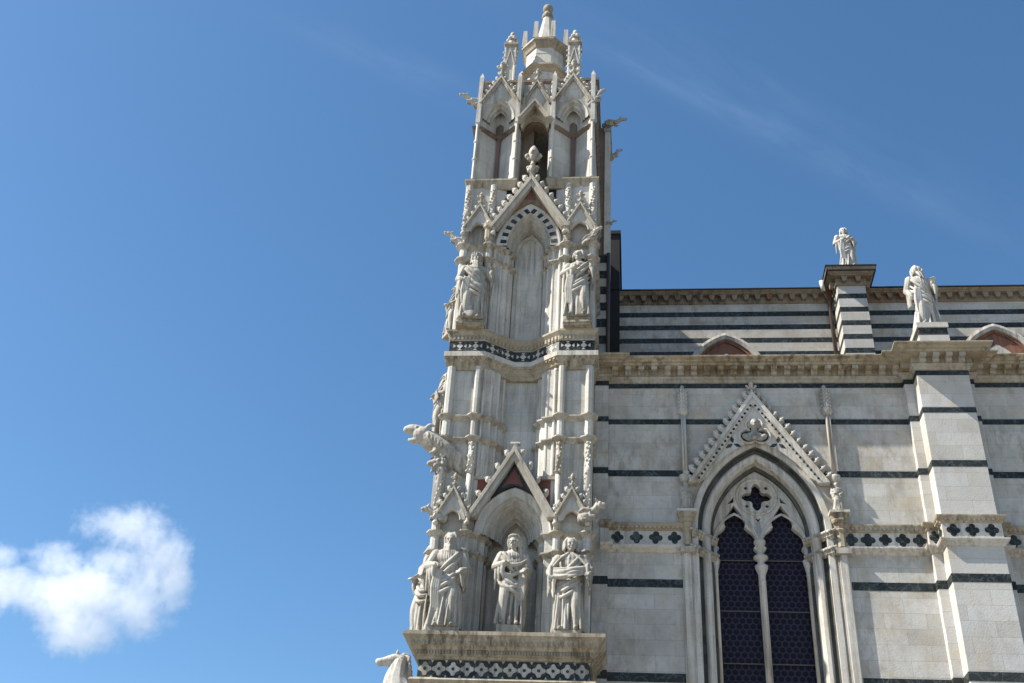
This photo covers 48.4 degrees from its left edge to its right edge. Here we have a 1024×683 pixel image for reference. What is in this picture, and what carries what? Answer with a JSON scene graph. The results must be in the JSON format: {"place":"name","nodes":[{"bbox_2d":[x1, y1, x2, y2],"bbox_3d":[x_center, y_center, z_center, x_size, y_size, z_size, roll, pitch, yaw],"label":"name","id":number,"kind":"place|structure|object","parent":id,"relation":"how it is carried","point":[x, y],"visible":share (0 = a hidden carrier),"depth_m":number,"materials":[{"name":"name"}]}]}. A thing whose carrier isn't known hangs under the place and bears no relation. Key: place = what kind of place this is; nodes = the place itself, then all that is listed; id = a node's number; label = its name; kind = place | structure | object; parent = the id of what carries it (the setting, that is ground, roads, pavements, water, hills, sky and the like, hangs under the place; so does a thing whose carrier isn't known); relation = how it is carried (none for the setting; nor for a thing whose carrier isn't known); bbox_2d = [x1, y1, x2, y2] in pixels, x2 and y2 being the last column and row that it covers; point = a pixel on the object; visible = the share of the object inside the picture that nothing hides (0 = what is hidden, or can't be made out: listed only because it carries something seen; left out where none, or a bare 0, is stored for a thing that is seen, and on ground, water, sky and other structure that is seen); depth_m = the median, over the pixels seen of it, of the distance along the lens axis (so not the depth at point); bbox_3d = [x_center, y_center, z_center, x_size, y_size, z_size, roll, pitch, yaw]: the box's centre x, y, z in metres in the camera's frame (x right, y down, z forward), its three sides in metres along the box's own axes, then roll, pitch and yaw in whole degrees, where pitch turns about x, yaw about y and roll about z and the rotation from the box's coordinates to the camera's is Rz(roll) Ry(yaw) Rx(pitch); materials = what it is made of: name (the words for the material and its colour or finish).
{"place":"outdoors","nodes":[
{"label":"outdoors","id":0,"kind":"place"},
{"bbox_2d":[0,0,1023,682],"label":"sky","id":1,"kind":"structure","parent":0,"point":[229,270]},
{"label":"ground","id":2,"kind":"structure","parent":0,"visible":0},
{"bbox_2d":[403,4,626,682],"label":"corner tower","id":3,"kind":"structure","parent":2,"relation":"on","point":[511,448],"depth_m":28.87,"materials":[{"name":"stone"}]},
{"bbox_2d":[375,650,412,682],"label":"horse statue","id":4,"kind":"object","parent":3,"relation":"attached to","point":[400,667],"visible":0.94,"depth_m":24.56,"materials":[{"name":"stone"}]},
{"bbox_2d":[408,545,429,629],"bbox_3d":[-1.919,5.652,25.678,0.867,2.349,0.780,-14,-38,24],"label":"statue","id":5,"kind":"object","parent":3,"relation":"on","point":[420,606],"visible":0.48,"depth_m":25.39,"materials":[{"name":"stone"}]},
{"bbox_2d":[430,373,446,433],"bbox_3d":[-1.764,1.671,28.884,0.671,2.084,0.794,10,-35,-9],"label":"statue","id":6,"kind":"object","parent":3,"relation":"on","point":[438,397],"visible":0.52,"depth_m":28.66,"materials":[{"name":"stone"}]},
{"bbox_2d":[423,532,471,630],"bbox_3d":[-1.439,5.305,25.203,1.068,2.436,0.843,2,-34,3],"label":"statue","id":7,"kind":"object","parent":3,"relation":"on","point":[447,567],"visible":0.95,"depth_m":24.95,"materials":[{"name":"stone"}]},
{"bbox_2d":[442,286,455,341],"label":"statue","id":8,"kind":"object","parent":3,"relation":"on","point":[450,306],"visible":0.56,"depth_m":30.02,"materials":[{"name":"stone"}]},
{"bbox_2d":[455,251,495,328],"bbox_3d":[-1.000,-1.330,30.169,1.065,2.500,0.747,4,-34,-1],"label":"statue","id":9,"kind":"object","parent":3,"relation":"on","point":[472,284],"visible":1,"depth_m":29.87,"materials":[{"name":"stone"}]},
{"bbox_2d":[491,534,532,631],"bbox_3d":[-0.019,5.442,25.375,0.938,2.538,0.811,3,-34,1],"label":"statue","id":10,"kind":"object","parent":3,"relation":"on","point":[511,567],"visible":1,"depth_m":25.20,"materials":[{"name":"stone"}]},
{"bbox_2d":[546,537,594,632],"bbox_3d":[1.270,5.368,24.969,1.098,2.359,0.734,-2,-35,9],"label":"statue","id":11,"kind":"object","parent":3,"relation":"on","point":[569,569],"visible":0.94,"depth_m":24.76,"materials":[{"name":"stone"}]},
{"bbox_2d":[560,249,596,327],"bbox_3d":[1.733,-1.414,29.866,0.998,2.590,0.802,-3,-35,9],"label":"statue","id":12,"kind":"object","parent":3,"relation":"on","point":[574,275],"visible":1,"depth_m":29.54,"materials":[{"name":"stone"}]},
{"bbox_2d":[606,252,609,351],"bbox_3d":[2.728,-0.644,32.398,0.102,4.750,0.102,12,-35,-12],"label":"downpipe","id":13,"kind":"object","parent":3,"relation":"attached to","point":[608,305],"visible":0.65,"depth_m":32.64,"materials":[{"name":"brown metal"}]},
{"bbox_2d":[610,230,621,351],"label":"facade wall","id":14,"kind":"structure","parent":2,"relation":"on","point":[616,274],"depth_m":40.79,"materials":[{"name":"stone"}]},
{"bbox_2d":[591,322,1023,682],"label":"cathedral aisle","id":15,"kind":"object","parent":2,"relation":"on","point":[906,565],"visible":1,"depth_m":26.95,"materials":[{"name":"stone"}]},
{"bbox_2d":[679,481,692,507],"bbox_3d":[4.170,3.692,27.314,0.316,0.772,0.252,3,-34,1],"label":"figurine","id":16,"kind":"object","parent":15,"relation":"on","point":[685,491],"visible":1,"depth_m":27.24,"materials":[{"name":"stone"}]},
{"bbox_2d":[690,443,849,682],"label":"window","id":17,"kind":"structure","parent":15,"relation":"in","point":[767,596],"depth_m":26.63,"materials":[{"name":"stone"}]},
{"bbox_2d":[830,482,844,508],"bbox_3d":[7.684,3.671,26.949,0.275,0.773,0.271,29,-42,-32],"label":"figurine","id":18,"kind":"object","parent":15,"relation":"on","point":[836,493],"visible":1,"depth_m":26.87,"materials":[{"name":"stone"}]},
{"bbox_2d":[903,265,942,328],"bbox_3d":[10.786,-1.184,29.923,0.891,2.104,0.736,4,-34,-1],"label":"statue","id":19,"kind":"object","parent":15,"relation":"on","point":[919,287],"visible":0.87,"depth_m":29.80,"materials":[{"name":"stone"}]},
{"bbox_2d":[611,264,1023,679],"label":"nave clerestory","id":20,"kind":"object","parent":2,"relation":"on","point":[869,318],"visible":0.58,"depth_m":39.52,"materials":[{"name":"stone"}]},
{"bbox_2d":[692,333,759,354],"bbox_3d":[7.255,1.656,38.252,2.840,4.660,0.175,0,-35,6],"label":"nave window","id":21,"kind":"structure","parent":20,"relation":"in","point":[721,344],"depth_m":39.28,"materials":[{"name":"stone"}]},
{"bbox_2d":[819,280,837,353],"bbox_3d":[10.803,0.854,38.050,0.206,6.934,0.694,-22,-42,33],"label":"rainwater pipe","id":22,"kind":"object","parent":20,"relation":"attached to","point":[828,297],"visible":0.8,"depth_m":39.48,"materials":[{"name":"grey metal"}]},
{"bbox_2d":[833,228,857,263],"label":"statue","id":23,"kind":"object","parent":20,"relation":"on","point":[844,242],"visible":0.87,"depth_m":40.00,"materials":[{"name":"stone"}]},
{"bbox_2d":[967,324,1023,352],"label":"nave window","id":24,"kind":"structure","parent":20,"relation":"in","point":[1005,340],"depth_m":38.47,"materials":[{"name":"stone"}]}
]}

